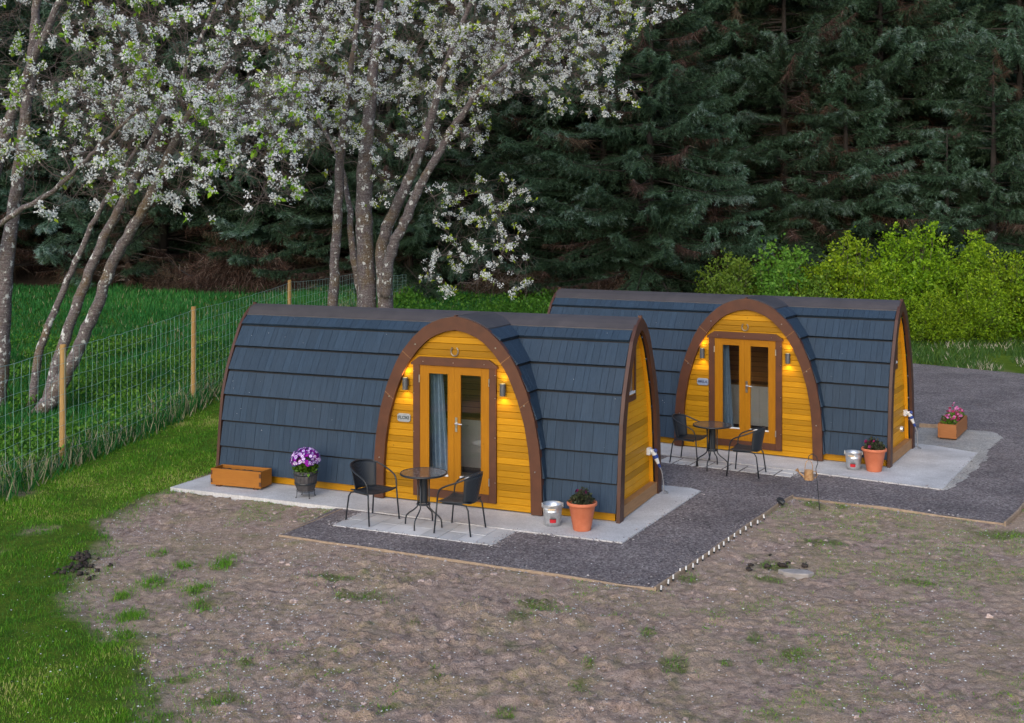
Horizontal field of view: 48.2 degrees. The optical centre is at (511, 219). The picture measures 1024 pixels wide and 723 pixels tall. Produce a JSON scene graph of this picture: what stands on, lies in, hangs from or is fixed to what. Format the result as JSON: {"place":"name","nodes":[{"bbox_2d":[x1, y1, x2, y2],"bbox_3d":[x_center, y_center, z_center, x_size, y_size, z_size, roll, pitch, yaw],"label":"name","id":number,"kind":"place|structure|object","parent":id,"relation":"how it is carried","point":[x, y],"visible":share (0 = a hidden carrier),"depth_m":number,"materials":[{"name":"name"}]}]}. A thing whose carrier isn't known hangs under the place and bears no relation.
{"place":"outdoors","nodes":[
{"label":"outdoors","id":0,"kind":"place"},
{"bbox_2d":[0,280,556,501],"bbox_3d":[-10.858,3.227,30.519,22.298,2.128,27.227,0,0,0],"label":"meadow grass","id":1,"kind":"structure","parent":0,"point":[188,402],"depth_m":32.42,"materials":[{"name":"green plant"}]},
{"bbox_2d":[0,4,1023,722],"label":"ground","id":2,"kind":"structure","parent":0,"point":[492,680],"depth_m":12.00,"materials":[{"name":"soil"}]},
{"bbox_2d":[0,5,55,246],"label":"spruce tree","id":3,"kind":"object","parent":2,"relation":"on","point":[8,59],"visible":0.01,"depth_m":50.53,"materials":[{"name":"green plant"}]},
{"bbox_2d":[0,0,87,280],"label":"spruce tree","id":4,"kind":"object","parent":2,"relation":"on","point":[2,83],"visible":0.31,"depth_m":44.96,"materials":[{"name":"green plant"}]},
{"bbox_2d":[0,0,165,406],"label":"cherry tree","id":5,"kind":"object","parent":2,"relation":"on","point":[22,93],"visible":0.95,"depth_m":21.38,"materials":[{"name":"white plant"}]},
{"bbox_2d":[0,0,186,295],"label":"spruce tree","id":6,"kind":"object","parent":2,"relation":"on","point":[44,255],"visible":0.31,"depth_m":44.93,"materials":[{"name":"green plant"}]},
{"bbox_2d":[0,0,188,267],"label":"spruce tree","id":7,"kind":"object","parent":2,"relation":"on","point":[93,34],"visible":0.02,"depth_m":49.40,"materials":[{"name":"green plant"}]},
{"bbox_2d":[0,0,225,272],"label":"spruce tree","id":8,"kind":"object","parent":2,"relation":"on","point":[65,149],"visible":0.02,"depth_m":49.20,"materials":[{"name":"green plant"}]},
{"bbox_2d":[45,0,197,263],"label":"spruce tree","id":9,"kind":"object","parent":2,"relation":"on","point":[133,260],"visible":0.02,"depth_m":52.40,"materials":[{"name":"green plant"}]},
{"bbox_2d":[81,138,171,287],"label":"spruce tree","id":10,"kind":"object","parent":2,"relation":"on","point":[129,278],"visible":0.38,"depth_m":43.92,"materials":[{"name":"green plant"}]},
{"bbox_2d":[17,0,282,286],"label":"spruce tree","id":11,"kind":"object","parent":2,"relation":"on","point":[184,234],"visible":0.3,"depth_m":43.99,"materials":[{"name":"green plant"}]},
{"bbox_2d":[138,257,210,292],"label":"brush heap","id":12,"kind":"object","parent":2,"relation":"on","point":[159,283],"visible":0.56,"depth_m":42.99,"materials":[{"name":"green plant"}]},
{"bbox_2d":[27,0,339,413],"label":"cherry tree","id":13,"kind":"object","parent":2,"relation":"on","point":[196,111],"visible":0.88,"depth_m":21.88,"materials":[{"name":"white plant"}]},
{"bbox_2d":[0,274,405,489],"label":"wire fence","id":14,"kind":"object","parent":2,"relation":"on","point":[62,413],"visible":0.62,"depth_m":21.73,"materials":[{"name":"brown wood"}]},
{"bbox_2d":[71,0,348,286],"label":"spruce tree","id":15,"kind":"object","parent":2,"relation":"on","point":[178,257],"visible":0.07,"depth_m":46.69,"materials":[{"name":"green plant"}]},
{"bbox_2d":[166,235,317,293],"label":"brush heap","id":16,"kind":"object","parent":2,"relation":"on","point":[227,281],"visible":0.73,"depth_m":42.83,"materials":[{"name":"plant"}]},
{"bbox_2d":[149,0,355,289],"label":"spruce tree","id":17,"kind":"object","parent":2,"relation":"on","point":[249,230],"visible":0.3,"depth_m":44.49,"materials":[{"name":"green plant"}]},
{"bbox_2d":[194,0,383,268],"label":"spruce tree","id":18,"kind":"object","parent":2,"relation":"on","point":[246,185],"visible":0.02,"depth_m":48.68,"materials":[{"name":"green plant"}]},
{"bbox_2d":[187,0,443,276],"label":"spruce tree","id":19,"kind":"object","parent":2,"relation":"on","point":[290,222],"visible":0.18,"depth_m":44.72,"materials":[{"name":"green plant"}]},
{"bbox_2d":[277,0,492,264],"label":"spruce tree","id":20,"kind":"object","parent":2,"relation":"on","point":[372,17],"visible":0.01,"depth_m":50.41,"materials":[{"name":"green plant"}]},
{"bbox_2d":[251,0,527,301],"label":"spruce tree","id":21,"kind":"object","parent":2,"relation":"on","point":[321,201],"visible":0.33,"depth_m":43.33,"materials":[{"name":"green plant"}]},
{"bbox_2d":[345,127,479,293],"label":"spruce tree","id":22,"kind":"object","parent":2,"relation":"on","point":[416,251],"visible":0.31,"depth_m":42.97,"materials":[{"name":"green plant"}]},
{"bbox_2d":[52,550,807,579],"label":"turned earth","id":23,"kind":"structure","parent":2,"relation":"on","point":[78,556],"depth_m":13.96,"materials":[{"name":"brown soil"}]},
{"bbox_2d":[170,474,700,543],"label":"concrete slab","id":24,"kind":"structure","parent":2,"relation":"on","point":[654,507],"depth_m":16.67,"materials":[{"name":"grey concrete"}]},
{"bbox_2d":[211,464,271,489],"bbox_3d":[-4.264,4.061,18.002,0.912,0.285,0.323,0,0,20],"label":"trough planter","id":25,"kind":"object","parent":24,"relation":"on","point":[255,478],"visible":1,"depth_m":17.89,"materials":[{"name":"orange wood"}]},
{"bbox_2d":[290,447,320,498],"bbox_3d":[-3.132,3.824,17.328,0.467,0.760,0.480,0,0,-11],"label":"barrel flowerpot","id":26,"kind":"object","parent":24,"relation":"on","point":[305,472],"visible":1,"depth_m":17.19,"materials":[{"name":"wood"}]},
{"bbox_2d":[216,302,661,523],"bbox_3d":[-1.280,2.810,18.050,6.890,2.812,2.192,0,0,24],"label":"glamping pod","id":27,"kind":"object","parent":24,"relation":"on","point":[540,408],"visible":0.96,"depth_m":17.06,"materials":[{"name":"blue wood"}]},
{"bbox_2d":[419,365,453,490],"bbox_3d":[-1.110,3.073,16.881,0.580,1.825,0.068,0,0,24],"label":"door","id":28,"kind":"structure","parent":27,"relation":"in","point":[425,370],"depth_m":16.90,"materials":[{"name":"brown wood"}]},
{"bbox_2d":[430,373,447,474],"bbox_3d":[-0.817,3.128,16.979,1.120,1.832,0.107,0,0,24],"label":"curtain","id":29,"kind":"object","parent":27,"relation":"hanging from","point":[438,446],"visible":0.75,"depth_m":17.10,"materials":[{"name":"fabric"}]},
{"bbox_2d":[454,367,489,494],"bbox_3d":[-0.586,3.073,16.629,0.580,1.825,0.109,0,0,24],"label":"door","id":30,"kind":"structure","parent":27,"relation":"in","point":[458,371],"depth_m":16.59,"materials":[{"name":"brown wood"}]},
{"bbox_2d":[629,350,635,401],"bbox_3d":[1.666,2.214,16.463,0.036,0.860,0.720,0,0,24],"label":"window frame","id":31,"kind":"structure","parent":27,"relation":"in","point":[632,396],"depth_m":16.71,"materials":[{"name":"brown paint"}]},
{"bbox_2d":[650,448,667,493],"bbox_3d":[2.270,3.839,17.611,0.277,0.726,0.586,0,0,7],"label":"power cable","id":32,"kind":"object","parent":27,"relation":"attached to","point":[655,456],"visible":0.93,"depth_m":17.35,"materials":[{"name":"white plastic"}]},
{"bbox_2d":[542,501,563,526],"bbox_3d":[0.557,4.051,15.714,0.307,0.305,0.312,0,0,-3],"label":"metal bucket","id":33,"kind":"object","parent":24,"relation":"on","point":[552,511],"visible":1,"depth_m":15.63,"materials":[{"name":"metal"}]},
{"bbox_2d":[567,486,596,531],"bbox_3d":[0.949,3.912,15.486,0.414,0.583,0.414,0,0,-43],"label":"terracotta pot","id":34,"kind":"object","parent":24,"relation":"on","point":[581,503],"visible":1,"depth_m":15.37,"materials":[{"name":"ceramic"}]},
{"bbox_2d":[210,0,693,307],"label":"cherry tree","id":35,"kind":"object","parent":2,"relation":"on","point":[365,272],"visible":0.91,"depth_m":28.18,"materials":[{"name":"white plant"}]},
{"bbox_2d":[315,0,591,296],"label":"spruce tree","id":36,"kind":"object","parent":2,"relation":"on","point":[488,162],"visible":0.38,"depth_m":42.99,"materials":[{"name":"green plant"}]},
{"bbox_2d":[279,534,653,590],"bbox_3d":[-0.729,4.288,14.165,5.250,0.163,0.046,0,0,25],"label":"edging board","id":37,"kind":"object","parent":2,"relation":"on","point":[477,563],"visible":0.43,"depth_m":14.04,"materials":[{"name":"brown wood"}]},
{"bbox_2d":[392,0,546,262],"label":"spruce tree","id":38,"kind":"object","parent":2,"relation":"on","point":[472,83],"visible":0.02,"depth_m":50.24,"materials":[{"name":"green plant"}]},
{"bbox_2d":[0,402,1023,722],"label":"lawn grass","id":39,"kind":"structure","parent":2,"relation":"on","point":[52,496],"depth_m":13.55,"materials":[{"name":"green plant"}]},
{"bbox_2d":[3,495,1023,722],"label":"fallen petals","id":40,"kind":"object","parent":2,"relation":"on","point":[453,629],"visible":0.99,"depth_m":11.79,"materials":[{"name":"white plant"}]},
{"bbox_2d":[451,259,577,297],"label":"brush heap","id":41,"kind":"object","parent":2,"relation":"on","point":[480,288],"visible":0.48,"depth_m":42.19,"materials":[{"name":"green plant"}]},
{"bbox_2d":[454,5,614,252],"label":"spruce tree","id":42,"kind":"object","parent":2,"relation":"on","point":[530,97],"depth_m":55.14,"materials":[{"name":"green plant"}]},
{"bbox_2d":[441,0,689,288],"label":"spruce tree","id":43,"kind":"object","parent":2,"relation":"on","point":[532,143],"visible":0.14,"depth_m":44.54,"materials":[{"name":"green plant"}]},
{"bbox_2d":[515,138,628,289],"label":"spruce tree","id":44,"kind":"object","parent":2,"relation":"on","point":[589,268],"visible":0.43,"depth_m":43.08,"materials":[{"name":"green plant"}]},
{"bbox_2d":[125,503,1023,722],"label":"soil clods","id":45,"kind":"object","parent":2,"relation":"on","point":[572,648],"visible":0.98,"depth_m":11.87,"materials":[{"name":"brown soil"}]},
{"bbox_2d":[479,0,716,284],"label":"spruce tree","id":46,"kind":"object","parent":2,"relation":"on","point":[612,191],"visible":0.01,"depth_m":48.43,"materials":[{"name":"green plant"}]},
{"bbox_2d":[480,0,739,285],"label":"spruce tree","id":47,"kind":"object","parent":2,"relation":"on","point":[531,178],"visible":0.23,"depth_m":42.97,"materials":[{"name":"green plant"}]},
{"bbox_2d":[577,264,681,291],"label":"brush heap","id":48,"kind":"object","parent":2,"relation":"on","point":[612,285],"visible":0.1,"depth_m":41.66,"materials":[{"name":"green plant"}]},
{"bbox_2d":[266,364,1023,592],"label":"gravel","id":49,"kind":"structure","parent":2,"relation":"on","point":[992,486],"depth_m":17.03,"materials":[{"name":"grey gravel"}]},
{"bbox_2d":[661,457,797,477],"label":"patio","id":50,"kind":"structure","parent":49,"relation":"on","point":[720,465],"depth_m":19.45,"materials":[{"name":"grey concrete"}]},
{"bbox_2d":[669,413,709,465],"bbox_3d":[3.066,3.807,19.851,0.583,0.803,0.586,0,0,31],"label":"bistro chair","id":51,"kind":"object","parent":50,"relation":"on","point":[680,425],"visible":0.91,"depth_m":19.94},
{"bbox_2d":[693,421,731,470],"bbox_3d":[3.390,3.843,19.359,0.652,0.737,0.652,0,0,-17],"label":"bistro table","id":52,"kind":"object","parent":50,"relation":"on","point":[713,427],"visible":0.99,"depth_m":19.31,"materials":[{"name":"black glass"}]},
{"bbox_2d":[726,426,766,478],"bbox_3d":[3.894,3.811,18.892,0.583,0.803,0.586,0,0,26],"label":"bistro chair","id":53,"kind":"object","parent":50,"relation":"on","point":[757,440],"visible":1,"depth_m":18.72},
{"bbox_2d":[915,427,1002,489],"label":"pale gravel","id":54,"kind":"structure","parent":49,"relation":"on","point":[980,442],"depth_m":21.58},
{"bbox_2d":[938,402,966,439],"bbox_3d":[8.626,3.936,22.368,0.356,0.559,1.256,0,0,31],"label":"trough planter","id":55,"kind":"object","parent":54,"relation":"on","point":[952,424],"visible":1,"depth_m":21.96,"materials":[{"name":"orange wood"}]},
{"bbox_2d":[509,0,782,294],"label":"spruce tree","id":56,"kind":"object","parent":2,"relation":"on","point":[659,56],"visible":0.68,"depth_m":41.20,"materials":[{"name":"green plant"}]},
{"bbox_2d":[599,0,765,243],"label":"spruce tree","id":57,"kind":"object","parent":2,"relation":"on","point":[683,9],"visible":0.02,"depth_m":49.72,"materials":[{"name":"green plant"}]},
{"bbox_2d":[643,112,778,292],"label":"spruce tree","id":58,"kind":"object","parent":2,"relation":"on","point":[686,264],"visible":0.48,"depth_m":41.70,"materials":[{"name":"green plant"}]},
{"bbox_2d":[654,495,793,590],"bbox_3d":[2.950,4.277,15.221,0.054,0.185,5.106,0,0,31],"label":"edging board","id":59,"kind":"object","parent":2,"relation":"on","point":[663,583],"visible":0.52,"depth_m":14.81,"materials":[{"name":"brown wood"}]},
{"bbox_2d":[692,248,762,294],"bbox_3d":[7.626,2.475,39.220,3.220,3.112,3.197,0,0,6],"label":"hedge shrub","id":60,"kind":"object","parent":2,"relation":"on","point":[726,284],"visible":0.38,"depth_m":39.06,"materials":[{"name":"green plant"}]},
{"bbox_2d":[692,167,769,279],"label":"spruce tree","id":61,"kind":"object","parent":2,"relation":"on","point":[720,257],"visible":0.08,"depth_m":43.24,"materials":[{"name":"green plant"}]},
{"bbox_2d":[660,0,822,254],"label":"spruce tree","id":62,"kind":"object","parent":2,"relation":"on","point":[722,45],"visible":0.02,"depth_m":50.09,"materials":[{"name":"green plant"}]},
{"bbox_2d":[637,0,854,289],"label":"spruce tree","id":63,"kind":"object","parent":2,"relation":"on","point":[796,139],"visible":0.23,"depth_m":43.92,"materials":[{"name":"green plant"}]},
{"bbox_2d":[736,233,835,296],"bbox_3d":[9.576,2.353,39.226,3.892,3.788,3.920,0,0,-16],"label":"hedge shrub","id":64,"kind":"object","parent":2,"relation":"on","point":[773,282],"visible":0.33,"depth_m":38.67,"materials":[{"name":"green plant"}]},
{"bbox_2d":[778,569,813,579],"bbox_3d":[3.406,4.257,13.691,0.417,0.085,0.177,2,3,6],"label":"flat stone","id":65,"kind":"object","parent":2,"relation":"on","point":[797,574],"visible":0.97,"depth_m":13.64,"materials":[{"name":"grey stone"}]},
{"bbox_2d":[657,0,936,279],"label":"spruce tree","id":66,"kind":"object","parent":2,"relation":"on","point":[753,67],"visible":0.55,"depth_m":42.73,"materials":[{"name":"green plant"}]},
{"bbox_2d":[808,454,819,509],"bbox_3d":[4.438,3.913,16.793,0.175,0.939,0.012,0,0,0],"label":"garden stake","id":67,"kind":"object","parent":2,"relation":"on","point":[816,477],"visible":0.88,"depth_m":16.79,"materials":[{"name":"metal"}]},
{"bbox_2d":[795,460,817,480],"bbox_3d":[4.325,3.681,16.793,0.330,0.294,0.140,0,0,0],"label":"watering can","id":68,"kind":"object","parent":67,"relation":"hanging from","point":[808,475],"visible":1,"depth_m":16.76,"materials":[{"name":"metal"}]},
{"bbox_2d":[753,52,876,270],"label":"spruce tree","id":69,"kind":"object","parent":2,"relation":"on","point":[820,228],"visible":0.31,"depth_m":43.35,"materials":[{"name":"green plant"}]},
{"bbox_2d":[661,442,977,489],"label":"concrete slab","id":70,"kind":"structure","parent":2,"relation":"on","point":[935,467],"depth_m":19.67,"materials":[{"name":"grey concrete"}]},
{"bbox_2d":[547,287,914,467],"bbox_3d":[3.906,2.810,21.884,6.890,2.812,2.192,0,0,30],"label":"glamping pod","id":71,"kind":"object","parent":70,"relation":"on","point":[822,378],"visible":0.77,"depth_m":20.49,"materials":[{"name":"blue wood"}]},
{"bbox_2d":[723,345,733,426],"bbox_3d":[4.240,3.128,20.767,1.120,1.832,0.107,0,0,30],"label":"curtain","id":72,"kind":"object","parent":71,"relation":"hanging from","point":[727,407],"visible":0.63,"depth_m":20.94,"materials":[{"name":"fabric"}]},
{"bbox_2d":[714,338,744,440],"bbox_3d":[3.938,3.073,20.705,0.580,1.825,0.068,0,0,30],"label":"door","id":73,"kind":"structure","parent":71,"relation":"in","point":[732,432],"depth_m":20.71,"materials":[{"name":"brown wood"}]},
{"bbox_2d":[745,339,775,443],"bbox_3d":[4.428,3.073,20.394,0.580,1.825,0.109,0,0,30],"label":"door","id":74,"kind":"structure","parent":71,"relation":"in","point":[770,434],"depth_m":20.34,"materials":[{"name":"brown wood"}]},
{"bbox_2d":[907,411,921,448],"bbox_3d":[7.380,3.839,21.034,0.277,0.726,0.586,0,0,14],"label":"power cable","id":75,"kind":"object","parent":71,"relation":"attached to","point":[910,416],"visible":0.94,"depth_m":20.78,"materials":[{"name":"white plastic"}]},
{"bbox_2d":[844,450,862,469],"bbox_3d":[5.742,4.051,19.227,0.307,0.305,0.312,0,0,20],"label":"metal bucket","id":76,"kind":"object","parent":70,"relation":"on","point":[853,459],"visible":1,"depth_m":19.14,"materials":[{"name":"metal"}]},
{"bbox_2d":[861,436,886,471],"bbox_3d":[6.050,3.914,19.100,0.414,0.581,0.414,0,0,-28],"label":"terracotta pot","id":77,"kind":"object","parent":70,"relation":"on","point":[874,450],"visible":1,"depth_m":18.99,"materials":[{"name":"ceramic"}]},
{"bbox_2d":[793,265,858,297],"bbox_3d":[10.324,2.821,38.356,2.800,2.706,2.780,0,0,6],"label":"hedge shrub","id":78,"kind":"object","parent":2,"relation":"on","point":[815,287],"visible":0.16,"depth_m":37.75,"materials":[{"name":"green plant"}]},
{"bbox_2d":[731,0,928,269],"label":"spruce tree","id":79,"kind":"object","parent":2,"relation":"on","point":[797,8],"visible":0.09,"depth_m":45.38,"materials":[{"name":"green plant"}]},
{"bbox_2d":[751,61,926,270],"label":"spruce tree","id":80,"kind":"object","parent":2,"relation":"on","point":[862,119],"visible":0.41,"depth_m":43.00,"materials":[{"name":"green plant"}]},
{"bbox_2d":[786,226,908,309],"bbox_3d":[11.695,2.217,38.828,4.398,4.023,5.070,0,0,41],"label":"hedge shrub","id":81,"kind":"object","parent":2,"relation":"on","point":[852,272],"visible":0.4,"depth_m":38.01,"materials":[{"name":"green plant"}]},
{"bbox_2d":[787,0,923,247],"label":"spruce tree","id":82,"kind":"object","parent":2,"relation":"on","point":[827,51],"visible":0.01,"depth_m":49.52,"materials":[{"name":"green plant"}]},
{"bbox_2d":[836,259,922,335],"bbox_3d":[12.258,2.764,37.609,3.116,2.917,3.745,0,0,35],"label":"hedge shrub","id":83,"kind":"object","parent":2,"relation":"on","point":[884,294],"visible":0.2,"depth_m":37.03,"materials":[{"name":"green plant"}]},
{"bbox_2d":[754,0,1006,268],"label":"spruce tree","id":84,"kind":"object","parent":2,"relation":"on","point":[905,52],"visible":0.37,"depth_m":44.00,"materials":[{"name":"green plant"}]},
{"bbox_2d":[793,497,1003,524],"bbox_3d":[5.552,4.284,16.620,3.033,0.171,0.046,0,0,31],"label":"edging board","id":85,"kind":"object","parent":2,"relation":"on","point":[884,508],"visible":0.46,"depth_m":16.62,"materials":[{"name":"brown wood"}]},
{"bbox_2d":[847,214,970,316],"bbox_3d":[13.714,1.987,39.372,4.721,4.420,5.675,0,0,-19],"label":"hedge shrub","id":86,"kind":"object","parent":2,"relation":"on","point":[915,273],"visible":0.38,"depth_m":38.33,"materials":[{"name":"green plant"}]},
{"bbox_2d":[832,0,996,258],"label":"spruce tree","id":87,"kind":"object","parent":2,"relation":"on","point":[935,93],"visible":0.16,"depth_m":45.93,"materials":[{"name":"green plant"}]},
{"bbox_2d":[826,0,1023,253],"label":"spruce tree","id":88,"kind":"object","parent":2,"relation":"on","point":[946,123],"visible":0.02,"depth_m":49.53,"materials":[{"name":"green plant"}]},
{"bbox_2d":[907,282,975,345],"bbox_3d":[13.431,3.152,36.614,2.788,2.213,2.419,0,0,-40],"label":"hedge shrub","id":89,"kind":"object","parent":2,"relation":"on","point":[939,322],"visible":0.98,"depth_m":36.11,"materials":[{"name":"green plant"}]},
{"bbox_2d":[886,0,1023,274],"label":"spruce tree","id":90,"kind":"object","parent":2,"relation":"on","point":[1011,38],"visible":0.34,"depth_m":44.30,"materials":[{"name":"green plant"}]},
{"bbox_2d":[891,130,1019,273],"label":"spruce tree","id":91,"kind":"object","parent":2,"relation":"on","point":[937,167],"visible":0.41,"depth_m":42.38,"materials":[{"name":"green plant"}]},
{"bbox_2d":[905,0,1023,187],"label":"spruce tree","id":92,"kind":"object","parent":2,"relation":"on","point":[963,7],"depth_m":53.57,"materials":[{"name":"green plant"}]},
{"bbox_2d":[906,334,1023,370],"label":"bank grass","id":93,"kind":"structure","parent":2,"relation":"on","point":[929,355],"depth_m":34.59,"materials":[{"name":"green plant"}]},
{"bbox_2d":[907,62,1023,269],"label":"spruce tree","id":94,"kind":"object","parent":2,"relation":"on","point":[1002,170],"visible":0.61,"depth_m":42.22,"materials":[{"name":"green plant"}]},
{"bbox_2d":[910,223,1023,310],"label":"hedge shrub","id":95,"kind":"object","parent":2,"relation":"on","point":[970,260],"visible":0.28,"depth_m":38.18,"materials":[{"name":"green plant"}]},
{"bbox_2d":[944,267,1023,342],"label":"hedge shrub","id":96,"kind":"object","parent":2,"relation":"on","point":[985,314],"visible":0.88,"depth_m":36.23,"materials":[{"name":"green plant"}]},
{"bbox_2d":[954,239,1023,337],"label":"hedge shrub","id":97,"kind":"object","parent":2,"relation":"on","point":[1015,294],"visible":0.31,"depth_m":37.48,"materials":[{"name":"green plant"}]},
{"bbox_2d":[955,0,1023,223],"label":"spruce tree","id":98,"kind":"object","parent":2,"relation":"on","point":[1013,3],"depth_m":51.71,"materials":[{"name":"green plant"}]},
{"bbox_2d":[960,4,1023,224],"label":"spruce tree","id":99,"kind":"object","parent":2,"relation":"on","point":[1003,18],"visible":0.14,"depth_m":44.95,"materials":[{"name":"green plant"}]},
{"bbox_2d":[1004,502,1023,525],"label":"edging board","id":100,"kind":"object","parent":2,"relation":"on","point":[1007,521],"visible":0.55,"depth_m":16.22,"materials":[{"name":"brown wood"}]},
{"bbox_2d":[1006,264,1023,343],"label":"hedge shrub","id":101,"kind":"object","parent":2,"relation":"on","point":[1019,327],"visible":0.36,"depth_m":36.35,"materials":[{"name":"green plant"}]},
{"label":"patio bed","id":102,"kind":"structure","parent":2,"relation":"on","visible":0},
{"bbox_2d":[333,512,514,545],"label":"patio","id":103,"kind":"structure","parent":102,"relation":"on","point":[394,524],"depth_m":15.55,"materials":[{"name":"grey concrete"}]},
{"bbox_2d":[345,459,399,526],"bbox_3d":[-1.979,3.807,16.033,0.583,0.803,0.586,0,0,41],"label":"bistro chair","id":104,"kind":"object","parent":103,"relation":"on","point":[363,471],"visible":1,"depth_m":16.15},
{"bbox_2d":[400,467,446,530],"bbox_3d":[-1.215,3.843,15.700,0.652,0.737,0.652,0,0,-23],"label":"bistro table","id":105,"kind":"object","parent":103,"relation":"on","point":[423,476],"visible":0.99,"depth_m":15.65,"materials":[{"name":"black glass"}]},
{"bbox_2d":[433,471,485,536],"bbox_3d":[-0.680,3.811,15.468,0.583,0.803,0.586,0,0,22],"label":"bistro chair","id":106,"kind":"object","parent":103,"relation":"on","point":[471,490],"visible":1,"depth_m":15.30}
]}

